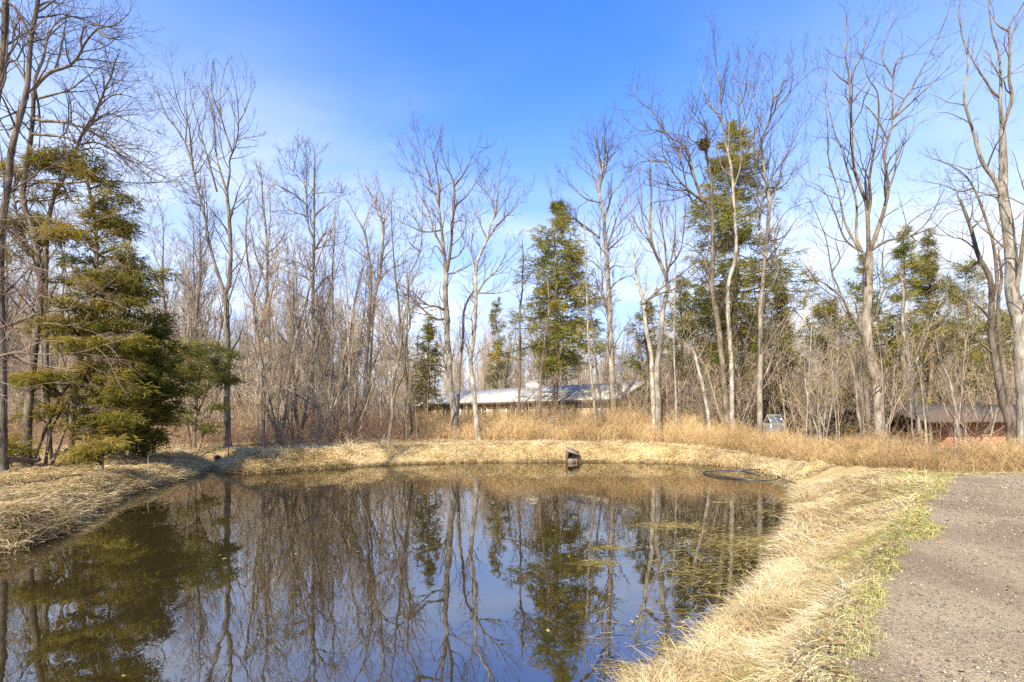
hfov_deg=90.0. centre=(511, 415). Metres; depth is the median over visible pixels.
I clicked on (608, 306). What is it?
bare tree
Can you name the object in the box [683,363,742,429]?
understory tree
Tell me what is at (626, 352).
bare tree
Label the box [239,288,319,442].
understory tree
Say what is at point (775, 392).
understory tree
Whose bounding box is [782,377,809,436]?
understory tree
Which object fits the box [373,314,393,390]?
bare tree
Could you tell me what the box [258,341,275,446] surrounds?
sapling
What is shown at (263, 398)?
sapling
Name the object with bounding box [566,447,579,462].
drain box
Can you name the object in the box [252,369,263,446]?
sapling
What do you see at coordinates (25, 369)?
understory tree
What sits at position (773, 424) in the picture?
greenhouse
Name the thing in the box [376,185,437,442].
bare tree
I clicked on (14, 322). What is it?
bare tree
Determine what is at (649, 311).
hemlock tree
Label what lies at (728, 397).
understory tree
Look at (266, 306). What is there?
bare tree
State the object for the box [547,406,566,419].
window
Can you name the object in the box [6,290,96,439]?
understory tree
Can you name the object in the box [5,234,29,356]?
bare tree
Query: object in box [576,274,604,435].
bare tree
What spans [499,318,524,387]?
bare tree
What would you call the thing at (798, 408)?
understory tree
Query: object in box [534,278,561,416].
bare tree
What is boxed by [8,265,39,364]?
bare tree
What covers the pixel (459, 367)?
bare tree
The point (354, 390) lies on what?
understory tree
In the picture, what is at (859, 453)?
brush
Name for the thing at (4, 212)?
bare tree
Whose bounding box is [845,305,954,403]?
hemlock tree
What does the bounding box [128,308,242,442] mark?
understory tree
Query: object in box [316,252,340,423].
bare tree
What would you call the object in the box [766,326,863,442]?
understory tree
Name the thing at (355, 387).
bare tree
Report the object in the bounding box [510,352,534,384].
bare tree
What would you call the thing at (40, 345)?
bare tree
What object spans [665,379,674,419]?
sapling
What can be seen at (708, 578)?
pond weed
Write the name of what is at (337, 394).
understory tree
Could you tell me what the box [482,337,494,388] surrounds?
bare tree
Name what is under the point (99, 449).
evergreen shrub
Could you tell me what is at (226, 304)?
bare tree
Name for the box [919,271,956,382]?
bare tree
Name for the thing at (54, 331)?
bare tree
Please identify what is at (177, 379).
sapling
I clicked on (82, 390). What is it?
sapling
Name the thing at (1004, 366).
bare tree
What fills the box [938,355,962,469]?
sapling
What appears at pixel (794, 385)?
understory tree
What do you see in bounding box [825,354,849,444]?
sapling
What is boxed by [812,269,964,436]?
understory tree
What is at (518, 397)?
sapling
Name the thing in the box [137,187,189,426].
bare tree
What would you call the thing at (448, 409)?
window
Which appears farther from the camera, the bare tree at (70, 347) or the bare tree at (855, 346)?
the bare tree at (855, 346)
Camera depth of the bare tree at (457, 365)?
65.63 m
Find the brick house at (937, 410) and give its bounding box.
[830,404,1015,446]
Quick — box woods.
[13,224,1014,428]
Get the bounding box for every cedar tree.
[0,141,186,464]
[68,307,201,458]
[406,309,448,424]
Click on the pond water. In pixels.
(213, 480)
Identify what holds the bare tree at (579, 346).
on the ground at (426, 582)
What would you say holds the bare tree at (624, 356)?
on the ground at (426, 582)
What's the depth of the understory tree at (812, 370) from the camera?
38.45 m
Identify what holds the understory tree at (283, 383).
on the ground at (426, 582)
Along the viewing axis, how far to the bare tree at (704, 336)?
55.93 m
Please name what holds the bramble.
on the ground at (426, 582)
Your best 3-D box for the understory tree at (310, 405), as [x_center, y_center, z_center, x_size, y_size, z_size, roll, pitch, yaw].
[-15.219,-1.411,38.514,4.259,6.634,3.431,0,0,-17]
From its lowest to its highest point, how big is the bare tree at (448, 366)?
22.599 m
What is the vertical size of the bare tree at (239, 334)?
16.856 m
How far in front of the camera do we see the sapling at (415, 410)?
31.07 m
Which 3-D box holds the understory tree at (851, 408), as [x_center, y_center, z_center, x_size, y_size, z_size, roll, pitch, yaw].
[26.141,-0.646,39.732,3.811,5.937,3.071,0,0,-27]
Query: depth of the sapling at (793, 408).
25.43 m
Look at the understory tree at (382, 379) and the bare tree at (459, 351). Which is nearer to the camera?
the understory tree at (382, 379)
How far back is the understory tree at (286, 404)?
29.74 m
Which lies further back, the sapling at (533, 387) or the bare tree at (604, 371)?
the bare tree at (604, 371)
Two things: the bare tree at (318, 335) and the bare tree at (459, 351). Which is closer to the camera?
the bare tree at (318, 335)
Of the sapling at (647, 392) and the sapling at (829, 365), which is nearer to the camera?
the sapling at (829, 365)
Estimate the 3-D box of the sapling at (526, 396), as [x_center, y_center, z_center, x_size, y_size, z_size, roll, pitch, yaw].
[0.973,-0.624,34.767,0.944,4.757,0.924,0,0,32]
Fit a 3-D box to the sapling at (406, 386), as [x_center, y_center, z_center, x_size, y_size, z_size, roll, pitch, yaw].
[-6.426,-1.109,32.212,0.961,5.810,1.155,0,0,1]
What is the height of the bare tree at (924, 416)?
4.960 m
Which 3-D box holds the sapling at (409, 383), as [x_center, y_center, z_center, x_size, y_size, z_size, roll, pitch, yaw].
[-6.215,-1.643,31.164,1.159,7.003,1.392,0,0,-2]
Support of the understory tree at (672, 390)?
on the ground at (426, 582)
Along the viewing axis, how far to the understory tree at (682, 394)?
40.97 m
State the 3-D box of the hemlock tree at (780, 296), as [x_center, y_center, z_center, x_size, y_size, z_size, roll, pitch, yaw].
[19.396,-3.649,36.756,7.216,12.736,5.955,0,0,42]
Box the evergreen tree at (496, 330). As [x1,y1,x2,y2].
[484,296,511,388]
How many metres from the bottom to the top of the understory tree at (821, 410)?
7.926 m
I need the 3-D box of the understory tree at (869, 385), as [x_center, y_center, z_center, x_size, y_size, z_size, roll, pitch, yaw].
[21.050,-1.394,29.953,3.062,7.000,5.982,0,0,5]
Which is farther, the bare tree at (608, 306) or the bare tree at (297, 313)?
the bare tree at (297, 313)
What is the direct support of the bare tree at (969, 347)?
on the ground at (426, 582)
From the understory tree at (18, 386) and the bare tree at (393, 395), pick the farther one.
the understory tree at (18, 386)
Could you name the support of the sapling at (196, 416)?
on the ground at (426, 582)
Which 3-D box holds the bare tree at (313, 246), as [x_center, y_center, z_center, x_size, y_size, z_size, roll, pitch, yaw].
[-16.060,-10.542,39.780,8.489,24.811,3.962,0,0,8]
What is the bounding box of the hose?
[703,469,779,480]
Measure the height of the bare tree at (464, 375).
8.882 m
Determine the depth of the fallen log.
17.56 m
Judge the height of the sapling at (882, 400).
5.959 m
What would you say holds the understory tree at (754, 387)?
on the ground at (426, 582)
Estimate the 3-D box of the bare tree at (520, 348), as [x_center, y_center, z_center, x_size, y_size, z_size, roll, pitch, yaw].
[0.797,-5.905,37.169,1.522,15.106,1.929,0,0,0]
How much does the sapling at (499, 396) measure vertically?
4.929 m
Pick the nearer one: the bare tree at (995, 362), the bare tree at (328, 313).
the bare tree at (995, 362)
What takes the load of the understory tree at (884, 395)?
on the ground at (426, 582)
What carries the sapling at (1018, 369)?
on the ground at (426, 582)
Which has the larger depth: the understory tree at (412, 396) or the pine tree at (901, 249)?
the pine tree at (901, 249)
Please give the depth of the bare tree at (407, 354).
42.28 m
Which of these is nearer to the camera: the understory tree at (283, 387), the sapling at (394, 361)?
the sapling at (394, 361)
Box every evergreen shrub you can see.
[6,424,58,466]
[44,433,143,471]
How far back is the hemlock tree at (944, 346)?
47.01 m
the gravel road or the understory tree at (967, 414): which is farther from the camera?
the understory tree at (967, 414)
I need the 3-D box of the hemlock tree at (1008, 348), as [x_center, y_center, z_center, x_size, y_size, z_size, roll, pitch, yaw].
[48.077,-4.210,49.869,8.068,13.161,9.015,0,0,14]
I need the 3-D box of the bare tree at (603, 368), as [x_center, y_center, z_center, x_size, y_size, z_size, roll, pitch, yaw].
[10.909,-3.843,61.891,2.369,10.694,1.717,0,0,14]
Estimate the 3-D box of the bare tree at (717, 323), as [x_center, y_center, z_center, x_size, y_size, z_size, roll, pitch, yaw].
[9.646,-10.388,31.219,8.702,24.999,6.192,0,0,28]
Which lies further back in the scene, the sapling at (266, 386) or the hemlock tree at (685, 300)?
the hemlock tree at (685, 300)
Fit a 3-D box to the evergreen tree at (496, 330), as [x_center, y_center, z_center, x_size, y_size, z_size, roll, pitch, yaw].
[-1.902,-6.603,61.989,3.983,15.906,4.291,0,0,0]
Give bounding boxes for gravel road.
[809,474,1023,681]
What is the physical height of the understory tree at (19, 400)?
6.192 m
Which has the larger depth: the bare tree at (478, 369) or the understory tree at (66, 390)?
the bare tree at (478, 369)
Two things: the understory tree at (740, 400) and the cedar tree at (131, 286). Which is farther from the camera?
the understory tree at (740, 400)
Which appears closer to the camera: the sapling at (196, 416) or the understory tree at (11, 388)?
the sapling at (196, 416)
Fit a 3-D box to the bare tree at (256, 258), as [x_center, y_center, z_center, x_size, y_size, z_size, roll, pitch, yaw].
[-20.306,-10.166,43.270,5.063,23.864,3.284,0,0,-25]
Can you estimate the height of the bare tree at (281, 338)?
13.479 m
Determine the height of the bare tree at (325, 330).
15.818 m
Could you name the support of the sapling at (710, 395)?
on the ground at (426, 582)
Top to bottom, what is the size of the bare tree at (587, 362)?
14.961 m
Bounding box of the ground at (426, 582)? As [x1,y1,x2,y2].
[0,424,1023,681]
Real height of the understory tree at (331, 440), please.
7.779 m
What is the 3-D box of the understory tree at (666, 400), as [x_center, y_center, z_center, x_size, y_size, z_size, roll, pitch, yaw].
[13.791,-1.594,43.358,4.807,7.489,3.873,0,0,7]
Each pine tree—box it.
[166,336,247,451]
[484,197,622,416]
[654,119,822,424]
[826,253,910,421]
[873,224,949,403]
[932,255,1013,403]
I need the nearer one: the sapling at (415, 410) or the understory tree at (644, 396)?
the sapling at (415, 410)
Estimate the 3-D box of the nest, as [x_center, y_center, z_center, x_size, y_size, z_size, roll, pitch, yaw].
[11.541,-16.299,30.785,0.790,0.950,0.848,0,0,-31]
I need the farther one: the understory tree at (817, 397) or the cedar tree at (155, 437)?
the understory tree at (817, 397)
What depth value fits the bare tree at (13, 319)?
37.45 m
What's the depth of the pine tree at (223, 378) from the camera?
26.90 m
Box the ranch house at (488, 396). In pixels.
[406,380,670,429]
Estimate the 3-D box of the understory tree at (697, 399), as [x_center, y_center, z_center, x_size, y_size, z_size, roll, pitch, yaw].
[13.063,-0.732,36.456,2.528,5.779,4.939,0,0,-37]
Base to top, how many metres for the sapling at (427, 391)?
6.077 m
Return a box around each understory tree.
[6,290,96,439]
[7,355,59,432]
[7,356,66,416]
[7,362,39,409]
[9,348,77,407]
[49,349,121,417]
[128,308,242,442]
[208,316,283,434]
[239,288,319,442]
[249,359,292,412]
[256,369,309,445]
[260,320,344,441]
[265,364,305,414]
[268,297,370,443]
[268,338,311,432]
[280,367,335,437]
[283,327,356,442]
[304,309,399,442]
[311,354,390,439]
[317,359,361,415]
[340,357,363,423]
[350,312,429,431]
[379,355,429,426]
[385,360,423,440]
[569,336,639,422]
[570,353,609,415]
[577,377,620,417]
[596,376,622,421]
[600,308,695,420]
[603,328,661,421]
[603,349,649,419]
[619,362,674,419]
[634,307,714,430]
[648,355,693,415]
[649,366,698,438]
[660,357,718,421]
[661,370,712,432]
[663,370,720,440]
[663,378,697,425]
[671,349,756,426]
[676,284,802,434]
[676,312,756,426]
[680,302,758,430]
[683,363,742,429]
[687,357,765,427]
[687,384,747,432]
[713,366,756,424]
[716,362,764,431]
[717,358,776,433]
[719,383,771,438]
[727,351,790,430]
[740,327,822,440]
[742,334,837,431]
[742,340,821,426]
[743,350,793,430]
[746,277,813,439]
[763,329,853,436]
[763,337,802,428]
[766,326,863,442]
[767,377,829,437]
[768,346,817,428]
[772,333,850,444]
[778,263,863,439]
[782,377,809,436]
[790,332,895,439]
[792,333,848,441]
[793,356,844,436]
[794,318,828,441]
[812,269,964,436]
[830,336,918,436]
[837,308,946,444]
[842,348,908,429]
[842,350,908,431]
[843,381,870,440]
[867,346,923,443]
[912,338,1015,446]
[920,319,976,403]
[921,321,1013,452]
[925,370,992,403]
[932,364,987,403]
[968,360,1015,403]
[983,347,1014,402]
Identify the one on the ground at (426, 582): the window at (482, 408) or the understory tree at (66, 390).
the understory tree at (66, 390)
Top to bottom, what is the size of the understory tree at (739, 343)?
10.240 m
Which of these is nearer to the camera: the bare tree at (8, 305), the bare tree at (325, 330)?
the bare tree at (8, 305)
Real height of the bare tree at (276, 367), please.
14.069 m
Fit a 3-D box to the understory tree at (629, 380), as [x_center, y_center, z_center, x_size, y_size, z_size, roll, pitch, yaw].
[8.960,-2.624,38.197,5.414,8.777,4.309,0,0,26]
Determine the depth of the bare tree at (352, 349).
33.20 m
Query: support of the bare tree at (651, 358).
on the ground at (426, 582)
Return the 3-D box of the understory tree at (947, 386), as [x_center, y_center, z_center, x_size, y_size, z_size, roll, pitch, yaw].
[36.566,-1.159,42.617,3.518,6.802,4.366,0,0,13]
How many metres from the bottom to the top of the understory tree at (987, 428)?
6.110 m
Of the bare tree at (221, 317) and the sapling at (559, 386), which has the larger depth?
the bare tree at (221, 317)
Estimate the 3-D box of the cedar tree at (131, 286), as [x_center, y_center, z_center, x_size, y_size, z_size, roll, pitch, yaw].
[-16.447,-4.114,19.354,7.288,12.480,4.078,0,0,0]
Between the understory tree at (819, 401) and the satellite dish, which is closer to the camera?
the understory tree at (819, 401)
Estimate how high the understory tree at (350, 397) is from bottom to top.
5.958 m
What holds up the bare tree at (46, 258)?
on the ground at (426, 582)
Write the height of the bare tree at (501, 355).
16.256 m
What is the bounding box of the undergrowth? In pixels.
[6,319,1015,442]
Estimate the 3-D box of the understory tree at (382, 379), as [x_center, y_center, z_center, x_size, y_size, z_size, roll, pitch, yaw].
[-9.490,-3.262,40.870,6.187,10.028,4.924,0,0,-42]
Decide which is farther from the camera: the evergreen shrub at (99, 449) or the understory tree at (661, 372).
the understory tree at (661, 372)
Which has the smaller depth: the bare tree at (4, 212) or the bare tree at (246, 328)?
the bare tree at (4, 212)
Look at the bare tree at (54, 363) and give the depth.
52.64 m
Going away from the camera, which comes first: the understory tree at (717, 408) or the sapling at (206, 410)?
the sapling at (206, 410)
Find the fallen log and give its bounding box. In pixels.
[9,450,41,463]
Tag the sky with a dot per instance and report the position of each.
(343, 74)
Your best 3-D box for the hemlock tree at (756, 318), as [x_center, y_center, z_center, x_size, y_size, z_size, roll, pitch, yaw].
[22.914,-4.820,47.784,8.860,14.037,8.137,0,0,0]
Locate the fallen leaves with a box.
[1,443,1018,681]
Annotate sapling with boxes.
[67,337,85,442]
[162,310,179,448]
[185,357,202,449]
[199,360,211,444]
[209,386,217,444]
[213,353,223,442]
[223,392,239,457]
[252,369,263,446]
[254,358,270,445]
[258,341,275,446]
[304,314,327,437]
[343,321,356,411]
[382,324,400,393]
[398,330,418,441]
[401,353,416,424]
[407,366,416,418]
[407,384,418,441]
[423,357,436,424]
[495,370,507,435]
[514,379,523,424]
[521,376,530,417]
[528,350,541,425]
[550,345,571,436]
[578,379,587,436]
[641,363,649,416]
[660,353,670,435]
[661,362,663,434]
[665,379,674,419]
[705,380,717,424]
[788,375,798,439]
[796,352,819,448]
[799,317,830,439]
[815,327,841,457]
[820,322,845,447]
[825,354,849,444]
[830,404,841,439]
[853,400,865,435]
[854,369,871,443]
[863,315,895,444]
[877,319,910,454]
[886,293,933,461]
[901,369,924,467]
[934,384,952,448]
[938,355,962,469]
[944,374,967,466]
[946,279,986,469]
[1005,328,1023,460]
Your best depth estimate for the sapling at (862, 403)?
19.77 m
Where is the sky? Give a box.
[0,0,1023,399]
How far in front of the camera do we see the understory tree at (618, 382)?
36.84 m
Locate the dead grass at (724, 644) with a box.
[0,432,1022,681]
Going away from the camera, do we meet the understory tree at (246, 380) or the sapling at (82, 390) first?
the sapling at (82, 390)
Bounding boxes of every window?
[446,407,460,419]
[478,407,487,418]
[505,406,524,418]
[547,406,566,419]
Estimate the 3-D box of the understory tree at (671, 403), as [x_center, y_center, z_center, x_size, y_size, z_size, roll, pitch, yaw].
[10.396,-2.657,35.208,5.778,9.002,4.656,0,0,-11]
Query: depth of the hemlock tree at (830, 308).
38.57 m
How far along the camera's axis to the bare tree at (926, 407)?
24.96 m
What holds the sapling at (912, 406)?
on the ground at (426, 582)
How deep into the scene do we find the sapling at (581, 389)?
34.55 m
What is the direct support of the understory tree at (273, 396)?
on the ground at (426, 582)
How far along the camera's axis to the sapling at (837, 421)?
23.05 m
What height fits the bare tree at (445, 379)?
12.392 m
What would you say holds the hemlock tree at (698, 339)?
on the ground at (426, 582)
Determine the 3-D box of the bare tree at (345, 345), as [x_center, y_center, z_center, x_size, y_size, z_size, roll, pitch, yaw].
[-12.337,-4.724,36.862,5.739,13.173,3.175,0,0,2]
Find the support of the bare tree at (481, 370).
on the ground at (426, 582)
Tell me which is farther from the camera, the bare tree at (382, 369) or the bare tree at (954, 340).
the bare tree at (954, 340)
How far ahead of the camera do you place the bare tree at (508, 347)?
74.22 m
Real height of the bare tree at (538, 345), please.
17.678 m
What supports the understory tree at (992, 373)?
on the ground at (426, 582)
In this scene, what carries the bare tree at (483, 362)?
on the ground at (426, 582)
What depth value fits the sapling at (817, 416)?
24.13 m
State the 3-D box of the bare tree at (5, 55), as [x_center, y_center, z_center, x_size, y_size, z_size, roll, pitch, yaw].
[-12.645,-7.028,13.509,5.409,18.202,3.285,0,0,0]
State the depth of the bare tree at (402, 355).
32.32 m
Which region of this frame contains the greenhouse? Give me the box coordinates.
[763,415,784,437]
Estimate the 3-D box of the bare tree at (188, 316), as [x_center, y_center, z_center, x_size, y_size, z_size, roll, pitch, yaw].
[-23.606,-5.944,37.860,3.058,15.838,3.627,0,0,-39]
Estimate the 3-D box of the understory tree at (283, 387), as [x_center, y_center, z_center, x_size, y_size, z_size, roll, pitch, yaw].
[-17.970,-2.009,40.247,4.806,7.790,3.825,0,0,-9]
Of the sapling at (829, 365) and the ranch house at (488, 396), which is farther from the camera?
the ranch house at (488, 396)
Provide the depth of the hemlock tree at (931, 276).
42.70 m
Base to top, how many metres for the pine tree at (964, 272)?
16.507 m
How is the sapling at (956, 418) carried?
on the ground at (426, 582)
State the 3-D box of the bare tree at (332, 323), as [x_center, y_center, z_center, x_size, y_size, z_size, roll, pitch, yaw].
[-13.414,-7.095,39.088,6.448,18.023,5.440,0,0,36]
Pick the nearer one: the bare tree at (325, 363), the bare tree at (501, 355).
the bare tree at (325, 363)
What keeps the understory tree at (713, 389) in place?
on the ground at (426, 582)
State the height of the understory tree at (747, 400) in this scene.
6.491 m
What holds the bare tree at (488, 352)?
on the ground at (426, 582)
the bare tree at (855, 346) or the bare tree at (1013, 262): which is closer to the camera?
the bare tree at (1013, 262)
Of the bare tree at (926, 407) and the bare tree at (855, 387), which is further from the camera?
the bare tree at (926, 407)
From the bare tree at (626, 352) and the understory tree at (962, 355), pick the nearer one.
the understory tree at (962, 355)
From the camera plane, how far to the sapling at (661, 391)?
34.80 m
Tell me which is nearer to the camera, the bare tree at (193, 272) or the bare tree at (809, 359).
the bare tree at (809, 359)
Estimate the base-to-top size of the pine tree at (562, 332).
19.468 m
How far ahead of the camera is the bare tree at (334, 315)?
49.36 m
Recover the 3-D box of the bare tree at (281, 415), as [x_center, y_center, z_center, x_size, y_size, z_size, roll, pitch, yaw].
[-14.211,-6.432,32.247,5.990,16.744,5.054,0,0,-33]
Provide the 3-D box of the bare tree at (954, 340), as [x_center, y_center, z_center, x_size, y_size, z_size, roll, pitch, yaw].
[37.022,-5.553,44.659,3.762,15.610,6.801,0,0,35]
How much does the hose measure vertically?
0.218 m
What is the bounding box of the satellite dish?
[617,383,625,419]
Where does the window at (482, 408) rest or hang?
in the ranch house at (488, 396)
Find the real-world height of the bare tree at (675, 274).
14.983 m
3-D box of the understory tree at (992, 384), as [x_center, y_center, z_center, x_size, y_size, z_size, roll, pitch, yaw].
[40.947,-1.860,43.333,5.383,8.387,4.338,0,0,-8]
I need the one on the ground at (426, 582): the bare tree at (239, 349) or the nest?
the bare tree at (239, 349)
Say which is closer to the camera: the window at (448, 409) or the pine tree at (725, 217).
the pine tree at (725, 217)
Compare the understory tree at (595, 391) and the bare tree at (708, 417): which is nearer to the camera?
the bare tree at (708, 417)
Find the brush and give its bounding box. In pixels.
[398,383,1023,472]
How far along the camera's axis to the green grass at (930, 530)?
5.79 m
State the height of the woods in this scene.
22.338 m
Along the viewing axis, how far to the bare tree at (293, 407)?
30.96 m
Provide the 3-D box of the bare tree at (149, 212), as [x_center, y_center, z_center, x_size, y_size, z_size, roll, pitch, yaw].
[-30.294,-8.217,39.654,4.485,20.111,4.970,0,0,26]
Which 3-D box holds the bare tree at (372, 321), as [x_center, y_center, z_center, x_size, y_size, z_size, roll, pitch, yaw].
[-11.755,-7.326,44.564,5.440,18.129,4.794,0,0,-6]
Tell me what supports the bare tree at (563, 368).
on the ground at (426, 582)
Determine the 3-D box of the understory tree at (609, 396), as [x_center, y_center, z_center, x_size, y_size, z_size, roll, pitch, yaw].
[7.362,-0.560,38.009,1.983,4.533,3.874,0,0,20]
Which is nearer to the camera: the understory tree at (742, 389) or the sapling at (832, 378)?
the sapling at (832, 378)
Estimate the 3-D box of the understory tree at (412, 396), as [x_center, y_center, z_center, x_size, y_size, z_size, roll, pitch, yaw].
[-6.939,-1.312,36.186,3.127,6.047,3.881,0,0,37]
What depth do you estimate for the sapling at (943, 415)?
17.34 m
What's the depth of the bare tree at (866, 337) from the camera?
21.87 m
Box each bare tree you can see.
[0,0,110,260]
[0,0,122,471]
[0,0,221,465]
[0,138,156,428]
[5,184,82,443]
[5,197,59,366]
[5,202,35,417]
[5,205,19,348]
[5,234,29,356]
[5,260,20,408]
[6,37,185,460]
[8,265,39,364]
[11,312,39,391]
[13,265,80,370]
[16,263,63,368]
[17,339,27,371]
[27,255,85,401]
[29,289,80,366]
[49,247,101,436]
[50,186,133,387]
[54,286,81,371]
[87,188,162,336]
[94,288,137,384]
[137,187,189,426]
[141,40,278,446]
[145,278,183,358]
[167,228,212,437]
[167,254,211,397]
[170,174,227,404]
[171,223,249,423]
[173,282,192,336]
[176,208,222,354]
[198,284,221,439]
[217,302,243,400]
[219,190,272,406]
[219,325,253,405]
[228,273,266,419]
[230,305,248,374]
[232,166,298,439]
[232,312,260,397]
[232,317,251,396]
[233,178,340,442]
[241,157,302,429]
[247,131,359,430]
[247,274,291,414]
[249,282,285,399]
[258,285,303,412]
[260,312,342,442]
[271,303,287,373]
[273,217,348,442]
[273,234,311,402]
[273,341,311,441]
[280,235,329,415]
[298,234,373,425]
[299,233,344,428]
[300,212,384,435]
[304,189,387,419]
[305,294,345,392]
[306,255,374,434]
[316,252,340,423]
[316,262,365,384]
[325,220,370,440]
[329,167,416,431]
[329,317,344,393]
[331,274,372,407]
[347,233,404,431]
[348,298,364,424]
[357,96,498,440]
[358,176,438,440]
[365,264,394,439]
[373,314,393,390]
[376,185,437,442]
[386,259,425,383]
[422,296,445,388]
[441,345,456,394]
[442,313,470,390]
[443,147,535,440]
[452,336,466,390]
[456,245,485,421]
[461,363,468,389]
[474,320,491,389]
[474,337,484,389]
[477,345,491,389]
[478,328,494,385]
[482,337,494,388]
[483,334,494,388]
[485,309,517,387]
[486,311,511,388]
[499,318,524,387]
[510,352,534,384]
[511,338,526,386]
[513,232,533,435]
[513,329,532,387]
[515,293,545,385]
[516,285,549,385]
[528,303,552,380]
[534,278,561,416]
[543,102,648,437]
[554,309,584,384]
[566,295,596,384]
[570,212,602,430]
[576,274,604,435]
[579,332,598,383]
[594,344,608,383]
[597,317,619,382]
[606,67,747,432]
[616,141,713,441]
[617,241,654,437]
[617,316,643,381]
[619,314,647,381]
[621,328,637,381]
[659,213,687,441]
[660,316,688,416]
[692,325,713,445]
[693,281,715,402]
[695,4,794,432]
[730,28,830,439]
[781,0,995,446]
[795,267,831,449]
[814,266,849,439]
[839,336,863,435]
[849,304,861,432]
[887,262,922,446]
[902,135,1022,454]
[907,0,1023,448]
[911,348,928,449]
[916,338,933,443]
[917,265,963,401]
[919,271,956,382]
[927,331,962,447]
[958,313,976,384]
[978,244,1015,427]
[986,383,1004,450]
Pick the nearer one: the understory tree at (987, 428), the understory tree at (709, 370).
the understory tree at (987, 428)
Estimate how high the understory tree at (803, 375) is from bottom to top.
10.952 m
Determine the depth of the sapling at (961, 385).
16.02 m
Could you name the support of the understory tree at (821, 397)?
on the ground at (426, 582)
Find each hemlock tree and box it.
[622,300,677,410]
[637,272,715,431]
[686,283,763,425]
[712,295,788,423]
[739,279,845,438]
[785,295,871,441]
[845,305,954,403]
[899,227,978,403]
[900,317,986,403]
[957,309,1015,403]
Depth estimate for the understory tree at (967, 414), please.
21.79 m
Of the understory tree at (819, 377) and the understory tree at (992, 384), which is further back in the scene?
the understory tree at (992, 384)
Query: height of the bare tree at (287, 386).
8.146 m
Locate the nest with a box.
[698,137,710,152]
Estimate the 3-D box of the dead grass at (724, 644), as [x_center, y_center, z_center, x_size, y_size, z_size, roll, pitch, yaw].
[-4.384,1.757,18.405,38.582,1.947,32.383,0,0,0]
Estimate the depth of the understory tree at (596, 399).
37.84 m
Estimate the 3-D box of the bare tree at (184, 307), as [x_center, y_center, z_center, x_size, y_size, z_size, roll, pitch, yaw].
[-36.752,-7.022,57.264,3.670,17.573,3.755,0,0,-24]
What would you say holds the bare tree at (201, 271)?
on the ground at (426, 582)
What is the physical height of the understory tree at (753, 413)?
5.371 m
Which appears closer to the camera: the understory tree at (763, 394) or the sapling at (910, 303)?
the sapling at (910, 303)
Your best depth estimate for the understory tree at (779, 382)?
32.43 m
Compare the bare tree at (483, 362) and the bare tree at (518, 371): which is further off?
the bare tree at (518, 371)
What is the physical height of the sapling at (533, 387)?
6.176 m
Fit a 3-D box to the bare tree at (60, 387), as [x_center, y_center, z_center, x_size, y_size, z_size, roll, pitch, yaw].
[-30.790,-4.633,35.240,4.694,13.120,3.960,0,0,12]
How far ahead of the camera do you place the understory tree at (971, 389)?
40.67 m
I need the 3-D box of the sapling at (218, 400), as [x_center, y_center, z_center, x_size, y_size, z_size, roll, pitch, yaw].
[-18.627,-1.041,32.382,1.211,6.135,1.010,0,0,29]
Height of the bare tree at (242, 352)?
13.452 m
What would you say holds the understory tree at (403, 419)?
on the ground at (426, 582)
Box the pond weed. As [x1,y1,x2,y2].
[21,466,794,681]
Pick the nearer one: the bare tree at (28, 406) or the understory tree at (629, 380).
the bare tree at (28, 406)
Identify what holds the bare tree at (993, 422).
on the ground at (426, 582)
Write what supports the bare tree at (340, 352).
on the ground at (426, 582)
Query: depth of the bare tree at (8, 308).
35.02 m
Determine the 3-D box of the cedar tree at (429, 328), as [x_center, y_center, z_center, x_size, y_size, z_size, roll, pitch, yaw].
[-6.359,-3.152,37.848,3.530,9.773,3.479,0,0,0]
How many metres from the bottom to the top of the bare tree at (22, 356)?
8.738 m
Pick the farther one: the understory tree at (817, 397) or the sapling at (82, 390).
the understory tree at (817, 397)
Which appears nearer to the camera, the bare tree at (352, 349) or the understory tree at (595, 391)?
the bare tree at (352, 349)
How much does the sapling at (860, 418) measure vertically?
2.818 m
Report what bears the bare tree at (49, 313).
on the ground at (426, 582)
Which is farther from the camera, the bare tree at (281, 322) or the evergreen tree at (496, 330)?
the evergreen tree at (496, 330)
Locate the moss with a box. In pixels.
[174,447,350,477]
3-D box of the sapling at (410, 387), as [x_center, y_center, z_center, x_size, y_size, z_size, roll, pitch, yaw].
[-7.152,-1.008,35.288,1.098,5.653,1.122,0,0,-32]
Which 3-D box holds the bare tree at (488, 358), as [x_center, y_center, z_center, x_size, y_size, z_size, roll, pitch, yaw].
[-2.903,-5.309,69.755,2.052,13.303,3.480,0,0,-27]
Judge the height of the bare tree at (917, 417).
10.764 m
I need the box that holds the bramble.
[7,390,444,450]
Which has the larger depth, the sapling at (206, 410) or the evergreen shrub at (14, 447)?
the sapling at (206, 410)
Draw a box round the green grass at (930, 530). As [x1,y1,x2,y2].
[708,467,1023,681]
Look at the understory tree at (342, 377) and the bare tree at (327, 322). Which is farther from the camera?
the bare tree at (327, 322)
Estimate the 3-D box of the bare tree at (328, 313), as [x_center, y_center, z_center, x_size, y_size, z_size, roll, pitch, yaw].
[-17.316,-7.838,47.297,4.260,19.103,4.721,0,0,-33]

